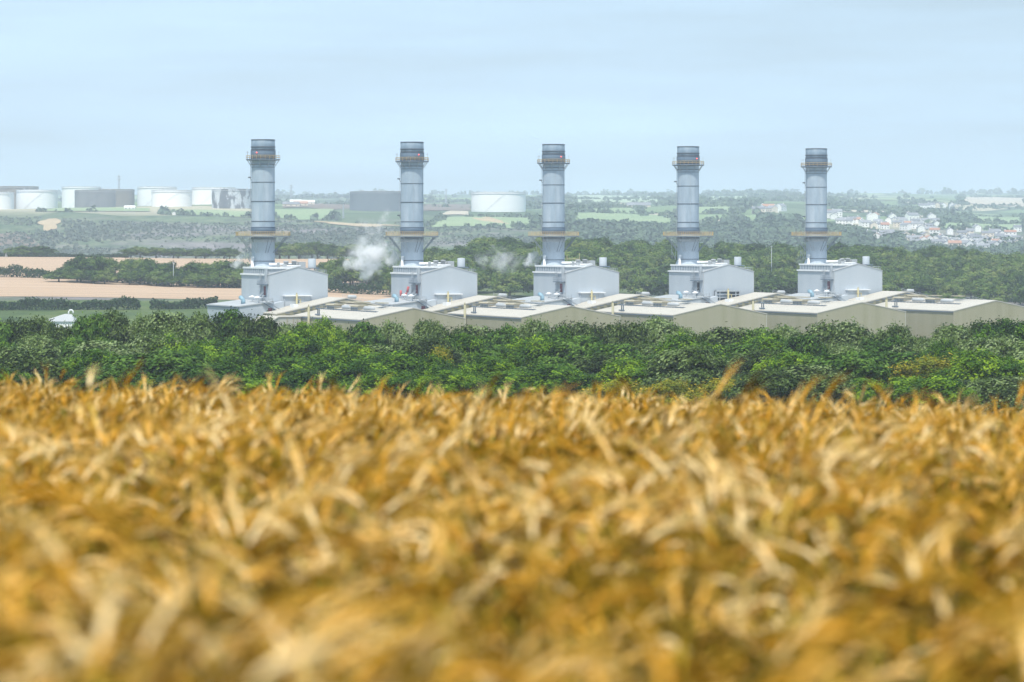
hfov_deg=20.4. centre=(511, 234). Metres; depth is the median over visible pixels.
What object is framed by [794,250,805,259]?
woodland tree
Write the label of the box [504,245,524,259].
woodland tree
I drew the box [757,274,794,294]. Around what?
woodland tree
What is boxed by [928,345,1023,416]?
broadleaf tree
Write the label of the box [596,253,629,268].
woodland tree
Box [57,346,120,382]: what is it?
broadleaf tree
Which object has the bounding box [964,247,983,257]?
woodland tree
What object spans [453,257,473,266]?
woodland tree
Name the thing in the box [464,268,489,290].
woodland tree
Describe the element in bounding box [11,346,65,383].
willow tree
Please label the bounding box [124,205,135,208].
shed
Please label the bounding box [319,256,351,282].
woodland tree
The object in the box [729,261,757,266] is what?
woodland tree
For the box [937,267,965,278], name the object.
woodland tree
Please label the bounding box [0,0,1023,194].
sky
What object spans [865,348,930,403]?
broadleaf tree
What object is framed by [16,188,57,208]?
storage tank
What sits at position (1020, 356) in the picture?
willow tree
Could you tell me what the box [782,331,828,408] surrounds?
broadleaf tree
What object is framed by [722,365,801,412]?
willow tree
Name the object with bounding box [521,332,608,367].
broadleaf tree
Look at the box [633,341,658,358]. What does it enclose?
willow tree
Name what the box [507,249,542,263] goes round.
woodland tree
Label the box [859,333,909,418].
broadleaf tree
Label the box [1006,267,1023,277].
woodland tree
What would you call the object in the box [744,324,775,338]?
broadleaf tree
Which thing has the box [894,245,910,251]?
woodland tree
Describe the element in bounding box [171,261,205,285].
woodland tree
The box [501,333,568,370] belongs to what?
broadleaf tree
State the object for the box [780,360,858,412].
willow tree
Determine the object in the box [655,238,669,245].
woodland tree
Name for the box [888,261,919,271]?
woodland tree
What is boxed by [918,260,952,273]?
woodland tree
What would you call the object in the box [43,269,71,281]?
woodland tree
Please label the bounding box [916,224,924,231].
house
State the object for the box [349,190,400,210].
storage tank
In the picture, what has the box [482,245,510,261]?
woodland tree
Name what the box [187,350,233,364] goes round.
broadleaf tree
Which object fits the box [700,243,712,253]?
woodland tree
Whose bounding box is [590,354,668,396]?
broadleaf tree
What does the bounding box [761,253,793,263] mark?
woodland tree
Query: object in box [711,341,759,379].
broadleaf tree
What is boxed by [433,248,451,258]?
woodland tree
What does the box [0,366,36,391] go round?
broadleaf tree
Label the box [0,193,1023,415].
terrain
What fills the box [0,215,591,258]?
scrub
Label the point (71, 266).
woodland tree
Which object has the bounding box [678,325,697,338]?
willow tree
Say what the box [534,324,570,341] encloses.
broadleaf tree
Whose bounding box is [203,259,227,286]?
woodland tree
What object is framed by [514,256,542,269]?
woodland tree
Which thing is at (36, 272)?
hedge
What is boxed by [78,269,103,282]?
woodland tree
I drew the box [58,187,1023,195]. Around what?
skyline trees
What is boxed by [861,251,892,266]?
woodland tree
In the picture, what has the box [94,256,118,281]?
woodland tree
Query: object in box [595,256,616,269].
woodland tree
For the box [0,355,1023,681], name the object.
barley crop
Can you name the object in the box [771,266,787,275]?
woodland tree
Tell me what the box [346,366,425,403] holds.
broadleaf tree
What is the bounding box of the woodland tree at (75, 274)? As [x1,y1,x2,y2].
[65,269,88,281]
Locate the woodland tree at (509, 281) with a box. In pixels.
[486,268,528,297]
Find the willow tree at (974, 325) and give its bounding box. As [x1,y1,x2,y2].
[960,317,988,336]
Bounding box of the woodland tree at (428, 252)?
[423,248,434,257]
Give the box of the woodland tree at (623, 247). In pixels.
[611,242,640,252]
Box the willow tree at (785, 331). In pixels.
[770,322,804,340]
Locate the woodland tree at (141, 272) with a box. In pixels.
[126,269,150,284]
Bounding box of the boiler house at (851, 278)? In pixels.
[797,256,882,298]
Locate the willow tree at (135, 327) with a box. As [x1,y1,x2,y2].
[124,309,152,342]
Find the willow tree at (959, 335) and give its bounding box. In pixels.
[930,321,973,350]
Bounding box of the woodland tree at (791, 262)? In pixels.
[759,255,799,268]
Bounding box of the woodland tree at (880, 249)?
[866,244,895,252]
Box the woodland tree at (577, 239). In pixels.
[567,237,595,246]
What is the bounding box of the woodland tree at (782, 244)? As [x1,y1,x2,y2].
[771,241,791,247]
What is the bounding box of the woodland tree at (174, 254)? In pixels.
[167,248,190,257]
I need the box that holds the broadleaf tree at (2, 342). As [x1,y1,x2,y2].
[0,335,17,348]
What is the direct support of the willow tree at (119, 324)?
on the terrain at (392, 217)
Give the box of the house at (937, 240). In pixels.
[931,238,944,243]
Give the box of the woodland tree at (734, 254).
[726,250,746,258]
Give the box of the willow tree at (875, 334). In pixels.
[859,331,876,348]
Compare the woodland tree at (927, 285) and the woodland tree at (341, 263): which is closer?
the woodland tree at (927, 285)
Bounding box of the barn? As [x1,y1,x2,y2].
[627,202,650,206]
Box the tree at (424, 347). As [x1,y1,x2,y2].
[393,332,470,365]
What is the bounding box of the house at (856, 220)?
[853,216,860,223]
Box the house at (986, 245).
[975,242,989,247]
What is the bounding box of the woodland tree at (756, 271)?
[753,266,774,291]
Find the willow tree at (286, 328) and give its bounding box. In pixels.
[278,322,300,337]
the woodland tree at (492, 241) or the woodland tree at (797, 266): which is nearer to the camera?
the woodland tree at (797, 266)
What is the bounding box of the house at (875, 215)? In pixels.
[871,212,879,220]
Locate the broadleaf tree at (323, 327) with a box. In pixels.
[303,315,350,343]
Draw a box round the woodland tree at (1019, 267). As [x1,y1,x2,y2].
[1001,264,1023,275]
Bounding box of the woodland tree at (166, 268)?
[153,260,179,284]
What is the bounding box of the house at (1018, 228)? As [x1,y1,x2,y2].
[1013,224,1021,231]
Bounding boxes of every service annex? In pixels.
[206,292,283,322]
[364,292,435,308]
[513,289,580,305]
[654,288,717,302]
[788,287,847,300]
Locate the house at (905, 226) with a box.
[899,222,911,229]
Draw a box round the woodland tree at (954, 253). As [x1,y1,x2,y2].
[940,249,966,260]
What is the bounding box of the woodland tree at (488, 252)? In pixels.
[468,248,503,261]
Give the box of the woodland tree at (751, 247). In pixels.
[744,241,765,251]
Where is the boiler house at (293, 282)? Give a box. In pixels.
[240,259,327,306]
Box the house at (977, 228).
[972,224,981,231]
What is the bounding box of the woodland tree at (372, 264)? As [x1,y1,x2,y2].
[361,258,394,281]
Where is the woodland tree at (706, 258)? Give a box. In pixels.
[699,255,720,263]
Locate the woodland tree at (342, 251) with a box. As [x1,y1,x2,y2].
[326,247,355,257]
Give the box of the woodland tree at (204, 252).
[188,248,218,258]
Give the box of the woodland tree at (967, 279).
[956,272,986,298]
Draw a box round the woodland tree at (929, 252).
[912,246,939,257]
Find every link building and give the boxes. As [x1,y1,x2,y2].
[263,294,392,315]
[423,293,539,313]
[575,291,679,309]
[715,290,812,306]
[847,289,937,304]
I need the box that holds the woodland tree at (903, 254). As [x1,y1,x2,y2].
[897,249,910,260]
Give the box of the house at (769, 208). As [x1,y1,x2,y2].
[766,205,777,212]
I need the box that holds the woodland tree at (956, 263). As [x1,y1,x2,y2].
[937,257,963,269]
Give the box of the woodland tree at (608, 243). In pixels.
[594,238,614,246]
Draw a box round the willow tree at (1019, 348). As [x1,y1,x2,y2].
[1004,340,1023,356]
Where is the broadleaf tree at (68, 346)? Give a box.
[53,332,85,359]
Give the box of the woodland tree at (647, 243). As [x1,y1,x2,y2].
[622,238,650,246]
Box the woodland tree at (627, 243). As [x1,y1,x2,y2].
[619,240,645,245]
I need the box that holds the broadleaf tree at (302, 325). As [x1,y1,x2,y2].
[292,319,313,334]
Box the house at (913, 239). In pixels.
[909,237,920,241]
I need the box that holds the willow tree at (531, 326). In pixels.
[514,315,552,339]
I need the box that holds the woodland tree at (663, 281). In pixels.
[648,273,668,294]
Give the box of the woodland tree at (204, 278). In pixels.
[189,275,223,287]
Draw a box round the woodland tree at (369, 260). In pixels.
[359,256,381,284]
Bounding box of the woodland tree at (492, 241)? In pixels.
[484,239,496,245]
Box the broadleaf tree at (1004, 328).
[967,315,1023,416]
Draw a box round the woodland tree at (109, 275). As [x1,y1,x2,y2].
[90,269,118,283]
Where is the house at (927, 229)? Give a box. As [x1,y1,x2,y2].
[925,226,937,233]
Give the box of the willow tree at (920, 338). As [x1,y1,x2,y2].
[913,334,939,411]
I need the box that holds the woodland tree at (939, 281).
[903,274,945,294]
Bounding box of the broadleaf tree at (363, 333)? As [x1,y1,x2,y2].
[332,318,388,348]
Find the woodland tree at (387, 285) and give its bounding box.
[380,271,390,291]
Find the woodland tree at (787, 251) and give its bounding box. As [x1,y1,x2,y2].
[770,245,799,258]
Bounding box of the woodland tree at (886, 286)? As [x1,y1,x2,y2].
[882,278,902,290]
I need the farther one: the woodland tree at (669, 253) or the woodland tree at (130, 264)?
the woodland tree at (669, 253)
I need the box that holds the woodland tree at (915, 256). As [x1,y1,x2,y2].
[898,250,931,262]
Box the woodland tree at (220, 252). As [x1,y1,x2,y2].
[212,247,234,258]
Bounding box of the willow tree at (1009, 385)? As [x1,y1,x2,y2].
[981,375,1023,411]
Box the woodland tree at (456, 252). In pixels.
[446,248,469,257]
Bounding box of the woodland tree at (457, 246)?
[452,244,462,250]
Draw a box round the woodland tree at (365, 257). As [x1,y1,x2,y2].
[354,252,383,260]
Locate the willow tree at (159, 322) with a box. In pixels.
[140,310,197,344]
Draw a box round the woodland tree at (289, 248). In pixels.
[279,243,298,258]
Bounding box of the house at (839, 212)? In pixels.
[832,208,842,216]
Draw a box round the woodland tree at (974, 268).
[962,264,985,272]
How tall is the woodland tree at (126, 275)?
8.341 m
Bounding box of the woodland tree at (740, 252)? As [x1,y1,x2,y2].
[727,250,749,254]
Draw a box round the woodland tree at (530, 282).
[521,271,533,292]
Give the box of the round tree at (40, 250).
[27,245,61,256]
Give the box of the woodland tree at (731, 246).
[712,242,746,250]
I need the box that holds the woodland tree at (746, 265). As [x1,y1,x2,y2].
[738,262,755,269]
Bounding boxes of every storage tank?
[0,185,38,208]
[0,191,13,208]
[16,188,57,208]
[61,185,101,207]
[74,189,115,207]
[99,188,134,206]
[137,185,176,205]
[151,189,191,206]
[192,186,235,204]
[212,187,249,208]
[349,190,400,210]
[471,191,525,211]
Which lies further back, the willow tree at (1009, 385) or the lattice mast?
the lattice mast
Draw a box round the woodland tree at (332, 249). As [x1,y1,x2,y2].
[317,243,339,257]
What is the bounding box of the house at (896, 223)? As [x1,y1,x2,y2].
[892,219,903,226]
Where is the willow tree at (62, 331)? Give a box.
[41,319,75,341]
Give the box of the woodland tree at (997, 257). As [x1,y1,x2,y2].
[992,252,1008,266]
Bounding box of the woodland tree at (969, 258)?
[963,254,986,262]
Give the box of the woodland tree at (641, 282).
[626,273,661,294]
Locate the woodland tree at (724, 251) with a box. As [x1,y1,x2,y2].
[711,248,730,256]
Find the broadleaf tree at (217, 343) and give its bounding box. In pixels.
[195,334,242,352]
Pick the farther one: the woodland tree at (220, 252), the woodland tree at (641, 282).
the woodland tree at (220, 252)
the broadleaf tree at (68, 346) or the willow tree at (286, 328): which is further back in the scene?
the willow tree at (286, 328)
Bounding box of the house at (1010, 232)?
[1004,229,1016,234]
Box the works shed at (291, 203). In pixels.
[282,202,299,205]
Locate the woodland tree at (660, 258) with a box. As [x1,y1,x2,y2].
[645,250,670,266]
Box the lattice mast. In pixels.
[116,175,121,188]
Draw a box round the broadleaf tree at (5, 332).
[0,318,17,345]
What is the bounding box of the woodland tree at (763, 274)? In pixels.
[756,270,778,290]
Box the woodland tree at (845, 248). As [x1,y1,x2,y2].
[840,244,857,251]
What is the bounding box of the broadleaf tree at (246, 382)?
[230,377,294,400]
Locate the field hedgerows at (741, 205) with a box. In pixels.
[35,188,1023,230]
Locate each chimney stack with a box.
[235,139,290,266]
[385,142,437,265]
[528,144,578,264]
[663,146,713,263]
[791,148,841,263]
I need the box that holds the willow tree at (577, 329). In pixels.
[551,317,590,338]
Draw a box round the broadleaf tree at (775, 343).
[735,332,789,353]
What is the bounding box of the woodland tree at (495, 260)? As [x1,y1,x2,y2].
[482,255,510,267]
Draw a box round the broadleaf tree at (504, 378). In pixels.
[461,370,533,405]
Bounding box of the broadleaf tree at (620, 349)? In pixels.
[584,341,648,363]
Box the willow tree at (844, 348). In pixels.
[828,343,866,356]
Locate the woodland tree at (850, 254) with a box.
[832,248,858,258]
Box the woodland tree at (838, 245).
[832,241,847,249]
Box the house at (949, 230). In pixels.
[946,227,952,234]
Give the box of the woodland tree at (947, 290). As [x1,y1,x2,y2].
[936,280,965,298]
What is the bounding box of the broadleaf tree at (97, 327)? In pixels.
[69,310,113,345]
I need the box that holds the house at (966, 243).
[961,239,972,246]
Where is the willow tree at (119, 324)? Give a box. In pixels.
[102,307,129,344]
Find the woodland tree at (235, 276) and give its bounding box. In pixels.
[222,269,242,287]
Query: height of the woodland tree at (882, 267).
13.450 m
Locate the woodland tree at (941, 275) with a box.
[925,272,951,296]
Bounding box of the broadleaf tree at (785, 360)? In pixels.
[747,349,812,375]
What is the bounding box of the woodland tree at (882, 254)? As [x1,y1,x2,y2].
[861,250,897,265]
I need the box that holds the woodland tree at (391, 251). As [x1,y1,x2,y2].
[376,250,397,255]
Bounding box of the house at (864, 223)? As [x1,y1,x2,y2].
[858,219,871,226]
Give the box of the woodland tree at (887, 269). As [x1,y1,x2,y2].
[881,266,895,272]
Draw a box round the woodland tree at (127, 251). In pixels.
[118,247,139,257]
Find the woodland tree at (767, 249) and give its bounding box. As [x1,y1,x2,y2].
[760,245,773,253]
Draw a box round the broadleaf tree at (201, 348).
[143,330,220,355]
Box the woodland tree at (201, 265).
[184,260,208,275]
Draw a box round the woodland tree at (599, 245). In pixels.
[585,241,612,252]
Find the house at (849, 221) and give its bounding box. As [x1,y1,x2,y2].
[845,218,852,224]
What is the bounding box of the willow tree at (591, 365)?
[571,349,632,375]
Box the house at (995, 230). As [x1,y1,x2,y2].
[988,228,999,232]
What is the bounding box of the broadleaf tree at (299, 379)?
[253,367,348,401]
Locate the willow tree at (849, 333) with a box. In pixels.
[804,315,873,411]
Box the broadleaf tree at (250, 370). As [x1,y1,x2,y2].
[212,353,284,379]
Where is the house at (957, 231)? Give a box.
[955,229,966,236]
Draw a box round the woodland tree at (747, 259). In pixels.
[729,255,760,268]
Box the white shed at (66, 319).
[47,309,76,327]
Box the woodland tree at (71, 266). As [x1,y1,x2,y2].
[62,253,86,280]
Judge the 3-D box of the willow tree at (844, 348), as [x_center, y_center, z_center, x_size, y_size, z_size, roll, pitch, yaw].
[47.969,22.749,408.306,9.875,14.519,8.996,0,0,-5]
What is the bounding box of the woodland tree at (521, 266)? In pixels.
[509,259,534,275]
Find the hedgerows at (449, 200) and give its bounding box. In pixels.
[54,189,948,222]
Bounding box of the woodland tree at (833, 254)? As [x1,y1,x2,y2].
[827,250,848,258]
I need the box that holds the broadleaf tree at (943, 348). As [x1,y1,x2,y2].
[918,333,968,366]
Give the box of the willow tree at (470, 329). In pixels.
[460,319,493,339]
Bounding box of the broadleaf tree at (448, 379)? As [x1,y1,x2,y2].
[405,369,496,402]
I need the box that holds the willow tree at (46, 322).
[35,315,56,332]
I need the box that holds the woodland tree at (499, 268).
[491,264,510,275]
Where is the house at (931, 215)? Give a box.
[927,212,935,217]
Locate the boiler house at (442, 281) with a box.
[390,258,477,304]
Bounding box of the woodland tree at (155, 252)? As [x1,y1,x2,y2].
[140,247,165,257]
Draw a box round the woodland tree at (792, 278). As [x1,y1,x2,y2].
[782,268,797,292]
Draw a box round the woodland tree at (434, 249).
[429,246,444,253]
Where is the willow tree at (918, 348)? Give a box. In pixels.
[887,337,935,407]
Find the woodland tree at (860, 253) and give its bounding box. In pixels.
[848,246,870,259]
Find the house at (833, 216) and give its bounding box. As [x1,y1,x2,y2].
[829,212,836,219]
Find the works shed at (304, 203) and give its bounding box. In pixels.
[293,201,307,205]
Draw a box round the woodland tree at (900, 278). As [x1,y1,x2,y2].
[882,269,921,288]
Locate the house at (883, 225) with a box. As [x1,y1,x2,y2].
[880,221,889,228]
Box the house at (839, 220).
[835,217,845,223]
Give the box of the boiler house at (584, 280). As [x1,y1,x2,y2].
[532,257,618,302]
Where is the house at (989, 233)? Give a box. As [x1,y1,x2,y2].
[981,230,993,236]
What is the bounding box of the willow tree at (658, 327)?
[642,314,683,344]
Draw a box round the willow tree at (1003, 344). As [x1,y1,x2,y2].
[960,330,1022,411]
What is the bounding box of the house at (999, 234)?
[994,232,1004,236]
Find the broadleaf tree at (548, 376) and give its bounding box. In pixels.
[505,362,604,401]
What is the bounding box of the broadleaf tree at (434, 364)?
[408,349,479,402]
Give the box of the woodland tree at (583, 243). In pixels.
[570,240,594,248]
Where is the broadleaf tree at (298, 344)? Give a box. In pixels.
[259,329,336,362]
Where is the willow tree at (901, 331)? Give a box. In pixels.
[873,321,918,347]
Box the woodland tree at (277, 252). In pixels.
[275,241,291,258]
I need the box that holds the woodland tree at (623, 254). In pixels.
[607,249,632,262]
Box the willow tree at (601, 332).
[581,318,616,344]
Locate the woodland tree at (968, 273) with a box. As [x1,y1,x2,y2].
[964,270,989,279]
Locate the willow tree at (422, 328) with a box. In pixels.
[410,318,444,341]
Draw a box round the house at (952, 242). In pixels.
[948,239,961,245]
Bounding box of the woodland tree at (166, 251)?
[160,248,186,257]
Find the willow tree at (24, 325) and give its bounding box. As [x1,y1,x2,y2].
[2,312,45,347]
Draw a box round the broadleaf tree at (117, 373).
[65,363,153,398]
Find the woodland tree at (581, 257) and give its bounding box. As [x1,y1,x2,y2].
[567,254,594,261]
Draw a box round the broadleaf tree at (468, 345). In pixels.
[444,330,488,362]
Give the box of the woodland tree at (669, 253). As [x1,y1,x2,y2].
[661,248,676,259]
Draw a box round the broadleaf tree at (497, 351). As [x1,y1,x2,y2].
[466,341,516,365]
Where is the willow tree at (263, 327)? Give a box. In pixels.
[234,310,282,341]
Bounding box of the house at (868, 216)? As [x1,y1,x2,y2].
[866,211,871,219]
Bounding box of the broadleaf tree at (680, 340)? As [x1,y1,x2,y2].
[643,326,729,360]
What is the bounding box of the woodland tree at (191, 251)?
[186,248,203,258]
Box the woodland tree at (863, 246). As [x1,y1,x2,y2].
[854,243,874,250]
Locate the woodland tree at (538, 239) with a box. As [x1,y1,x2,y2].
[532,237,541,243]
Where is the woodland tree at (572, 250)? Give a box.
[566,245,589,252]
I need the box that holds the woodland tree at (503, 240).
[495,235,524,243]
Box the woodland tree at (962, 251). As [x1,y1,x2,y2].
[955,246,970,256]
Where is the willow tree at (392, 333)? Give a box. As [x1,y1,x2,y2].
[376,317,409,347]
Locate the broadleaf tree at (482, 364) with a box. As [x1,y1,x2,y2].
[458,354,521,374]
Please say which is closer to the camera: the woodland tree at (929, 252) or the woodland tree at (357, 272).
the woodland tree at (357, 272)
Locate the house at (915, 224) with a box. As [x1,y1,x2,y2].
[911,221,923,228]
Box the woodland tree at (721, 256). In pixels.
[704,252,731,261]
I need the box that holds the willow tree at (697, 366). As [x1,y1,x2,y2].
[638,342,735,396]
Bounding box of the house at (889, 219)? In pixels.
[885,216,891,223]
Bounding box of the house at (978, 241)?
[973,239,984,244]
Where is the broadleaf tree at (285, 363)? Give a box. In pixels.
[255,356,315,396]
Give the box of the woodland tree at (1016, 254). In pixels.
[1004,250,1023,258]
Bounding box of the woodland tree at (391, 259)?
[378,254,399,262]
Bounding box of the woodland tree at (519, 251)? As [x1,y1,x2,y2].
[509,247,541,259]
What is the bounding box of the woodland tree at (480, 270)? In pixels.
[462,265,490,287]
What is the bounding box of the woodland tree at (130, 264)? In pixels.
[114,258,142,282]
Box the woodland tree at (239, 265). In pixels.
[225,259,249,271]
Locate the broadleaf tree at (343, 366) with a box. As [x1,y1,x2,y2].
[303,349,390,381]
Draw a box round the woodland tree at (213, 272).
[205,259,236,277]
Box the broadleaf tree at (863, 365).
[792,347,892,396]
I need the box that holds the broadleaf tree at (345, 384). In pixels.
[327,376,373,402]
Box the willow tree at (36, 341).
[12,332,61,359]
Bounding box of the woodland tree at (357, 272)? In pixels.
[339,257,371,284]
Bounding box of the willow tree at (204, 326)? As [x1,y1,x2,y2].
[185,310,218,346]
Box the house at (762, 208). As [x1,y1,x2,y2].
[751,206,765,213]
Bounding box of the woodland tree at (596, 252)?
[587,246,607,257]
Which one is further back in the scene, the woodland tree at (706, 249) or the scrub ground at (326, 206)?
the scrub ground at (326, 206)
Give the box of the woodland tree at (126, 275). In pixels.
[116,270,140,284]
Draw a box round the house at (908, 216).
[905,212,918,220]
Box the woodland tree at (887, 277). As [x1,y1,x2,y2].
[882,274,892,284]
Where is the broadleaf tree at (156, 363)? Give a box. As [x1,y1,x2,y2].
[94,347,207,382]
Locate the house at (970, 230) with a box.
[966,227,973,233]
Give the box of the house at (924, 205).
[918,203,929,208]
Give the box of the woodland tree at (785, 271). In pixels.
[779,265,797,293]
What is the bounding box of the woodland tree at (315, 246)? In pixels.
[303,241,329,258]
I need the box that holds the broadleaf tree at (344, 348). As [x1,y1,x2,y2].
[301,341,379,361]
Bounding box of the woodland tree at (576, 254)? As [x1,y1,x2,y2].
[569,251,598,260]
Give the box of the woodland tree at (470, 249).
[458,243,491,255]
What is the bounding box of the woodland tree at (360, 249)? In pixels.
[343,243,371,257]
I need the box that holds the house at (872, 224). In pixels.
[869,221,877,228]
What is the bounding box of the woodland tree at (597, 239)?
[587,236,610,241]
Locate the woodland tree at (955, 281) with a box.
[934,276,967,296]
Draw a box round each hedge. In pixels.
[0,252,128,257]
[0,264,240,287]
[0,295,140,309]
[149,296,218,309]
[328,277,390,294]
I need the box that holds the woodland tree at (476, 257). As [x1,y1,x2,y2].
[472,252,492,262]
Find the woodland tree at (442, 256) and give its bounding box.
[433,252,468,261]
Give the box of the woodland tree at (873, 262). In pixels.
[860,259,883,267]
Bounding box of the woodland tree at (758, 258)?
[741,251,764,267]
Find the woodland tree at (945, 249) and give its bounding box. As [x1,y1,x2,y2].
[926,244,952,254]
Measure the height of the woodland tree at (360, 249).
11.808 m
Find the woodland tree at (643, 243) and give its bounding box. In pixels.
[635,241,655,248]
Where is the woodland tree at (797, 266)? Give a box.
[793,257,805,268]
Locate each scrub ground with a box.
[0,233,39,249]
[283,203,349,208]
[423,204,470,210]
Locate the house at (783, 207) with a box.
[777,203,786,210]
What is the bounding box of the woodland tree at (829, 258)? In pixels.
[827,254,835,262]
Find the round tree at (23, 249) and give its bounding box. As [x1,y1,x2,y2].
[2,245,34,256]
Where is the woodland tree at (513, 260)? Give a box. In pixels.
[505,253,537,270]
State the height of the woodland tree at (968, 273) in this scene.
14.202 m
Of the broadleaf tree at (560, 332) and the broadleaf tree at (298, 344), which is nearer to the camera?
the broadleaf tree at (298, 344)
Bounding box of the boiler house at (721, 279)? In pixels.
[668,257,753,300]
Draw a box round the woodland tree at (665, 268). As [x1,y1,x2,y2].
[654,264,670,275]
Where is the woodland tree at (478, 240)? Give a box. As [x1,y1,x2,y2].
[466,236,495,246]
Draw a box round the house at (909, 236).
[906,234,916,240]
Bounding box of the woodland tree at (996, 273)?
[975,266,1011,279]
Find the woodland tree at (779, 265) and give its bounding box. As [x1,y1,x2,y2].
[764,260,789,270]
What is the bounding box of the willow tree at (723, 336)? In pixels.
[696,321,753,346]
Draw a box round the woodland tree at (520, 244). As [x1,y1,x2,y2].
[515,241,531,248]
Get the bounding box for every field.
[0,257,390,301]
[39,218,60,230]
[47,207,149,210]
[171,209,247,216]
[275,209,333,219]
[315,221,398,226]
[431,216,537,228]
[443,210,467,214]
[474,217,508,223]
[574,195,667,203]
[575,212,670,222]
[587,208,636,212]
[699,206,730,212]
[843,210,909,211]
[945,222,1020,230]
[964,197,1023,206]
[978,216,1021,222]
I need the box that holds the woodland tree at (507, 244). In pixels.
[492,240,519,249]
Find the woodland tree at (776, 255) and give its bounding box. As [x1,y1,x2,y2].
[763,252,785,268]
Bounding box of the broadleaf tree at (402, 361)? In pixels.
[348,348,426,398]
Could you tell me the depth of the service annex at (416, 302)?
976.40 m
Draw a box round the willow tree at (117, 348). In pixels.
[65,338,134,365]
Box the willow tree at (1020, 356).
[1010,350,1023,361]
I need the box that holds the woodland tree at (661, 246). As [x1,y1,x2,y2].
[655,242,676,251]
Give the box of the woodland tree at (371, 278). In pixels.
[364,267,386,284]
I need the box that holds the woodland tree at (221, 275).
[212,269,233,287]
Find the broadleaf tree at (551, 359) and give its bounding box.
[523,354,578,400]
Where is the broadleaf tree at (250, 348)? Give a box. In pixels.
[215,335,275,364]
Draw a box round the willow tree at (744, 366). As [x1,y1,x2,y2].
[721,345,782,409]
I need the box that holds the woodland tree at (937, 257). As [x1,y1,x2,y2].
[926,253,965,262]
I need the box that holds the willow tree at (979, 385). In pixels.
[955,376,1018,414]
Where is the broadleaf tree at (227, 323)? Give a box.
[212,305,247,343]
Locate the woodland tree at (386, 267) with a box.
[375,263,392,280]
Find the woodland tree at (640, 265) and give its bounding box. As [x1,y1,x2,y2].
[628,260,655,272]
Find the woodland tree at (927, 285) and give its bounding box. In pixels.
[902,277,939,297]
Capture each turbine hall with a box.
[292,301,465,335]
[447,299,620,332]
[595,297,766,335]
[739,296,905,334]
[875,294,1023,338]
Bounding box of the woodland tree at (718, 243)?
[712,240,724,250]
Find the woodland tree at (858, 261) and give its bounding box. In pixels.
[840,255,860,263]
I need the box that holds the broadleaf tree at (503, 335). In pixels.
[480,320,523,349]
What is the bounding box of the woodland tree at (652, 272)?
[630,265,664,278]
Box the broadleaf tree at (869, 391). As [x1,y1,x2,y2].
[841,376,895,409]
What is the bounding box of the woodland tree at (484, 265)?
[473,259,498,287]
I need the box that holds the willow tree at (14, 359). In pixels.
[0,342,39,378]
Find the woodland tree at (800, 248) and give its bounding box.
[790,244,805,253]
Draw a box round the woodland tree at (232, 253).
[223,249,242,258]
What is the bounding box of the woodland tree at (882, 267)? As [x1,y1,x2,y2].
[873,264,896,271]
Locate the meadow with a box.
[0,300,217,335]
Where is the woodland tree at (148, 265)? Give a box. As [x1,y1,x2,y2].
[134,258,159,283]
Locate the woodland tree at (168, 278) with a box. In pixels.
[157,271,182,286]
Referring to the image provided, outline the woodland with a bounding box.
[540,218,1023,254]
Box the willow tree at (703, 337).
[692,330,710,342]
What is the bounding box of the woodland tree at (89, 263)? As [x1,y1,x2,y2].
[77,255,108,281]
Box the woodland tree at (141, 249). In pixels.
[132,246,150,257]
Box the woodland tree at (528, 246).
[523,241,542,248]
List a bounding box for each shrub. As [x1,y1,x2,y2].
[135,379,159,392]
[428,342,454,365]
[578,378,647,410]
[635,377,704,409]
[688,375,737,406]
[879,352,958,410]
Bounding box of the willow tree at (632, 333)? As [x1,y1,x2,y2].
[605,317,653,348]
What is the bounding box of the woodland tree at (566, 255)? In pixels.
[537,253,573,258]
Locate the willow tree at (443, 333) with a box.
[435,323,468,338]
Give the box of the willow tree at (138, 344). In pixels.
[125,327,193,354]
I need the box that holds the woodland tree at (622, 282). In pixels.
[610,267,627,287]
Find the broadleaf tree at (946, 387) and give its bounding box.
[863,373,985,413]
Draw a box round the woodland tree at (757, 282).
[754,277,763,291]
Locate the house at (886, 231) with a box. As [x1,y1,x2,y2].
[878,229,892,232]
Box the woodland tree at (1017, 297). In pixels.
[1008,284,1023,304]
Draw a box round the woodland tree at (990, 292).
[970,282,1012,301]
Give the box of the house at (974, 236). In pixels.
[967,234,981,237]
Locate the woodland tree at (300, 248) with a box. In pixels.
[285,242,313,258]
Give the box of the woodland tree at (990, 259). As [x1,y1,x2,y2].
[972,251,998,266]
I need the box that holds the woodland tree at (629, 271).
[614,265,639,287]
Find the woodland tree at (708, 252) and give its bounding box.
[704,251,724,255]
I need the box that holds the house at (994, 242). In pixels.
[988,240,998,245]
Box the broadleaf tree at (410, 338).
[403,327,419,342]
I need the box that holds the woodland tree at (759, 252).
[747,248,770,257]
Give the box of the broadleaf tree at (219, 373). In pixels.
[150,362,242,397]
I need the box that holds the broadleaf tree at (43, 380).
[24,376,66,390]
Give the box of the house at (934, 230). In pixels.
[929,227,939,233]
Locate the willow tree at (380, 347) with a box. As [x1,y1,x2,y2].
[364,339,399,355]
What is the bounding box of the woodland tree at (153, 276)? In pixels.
[144,270,164,285]
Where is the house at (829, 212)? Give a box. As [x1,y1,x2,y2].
[827,210,836,217]
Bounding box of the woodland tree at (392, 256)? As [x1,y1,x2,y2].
[378,251,400,260]
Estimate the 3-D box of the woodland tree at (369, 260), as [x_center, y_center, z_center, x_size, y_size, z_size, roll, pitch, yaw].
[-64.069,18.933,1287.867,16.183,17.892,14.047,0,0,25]
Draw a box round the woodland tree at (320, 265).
[315,259,336,270]
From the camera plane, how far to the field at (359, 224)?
3141.62 m
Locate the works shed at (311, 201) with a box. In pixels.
[297,200,314,203]
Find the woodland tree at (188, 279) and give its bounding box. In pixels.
[178,273,212,287]
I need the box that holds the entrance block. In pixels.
[254,315,301,327]

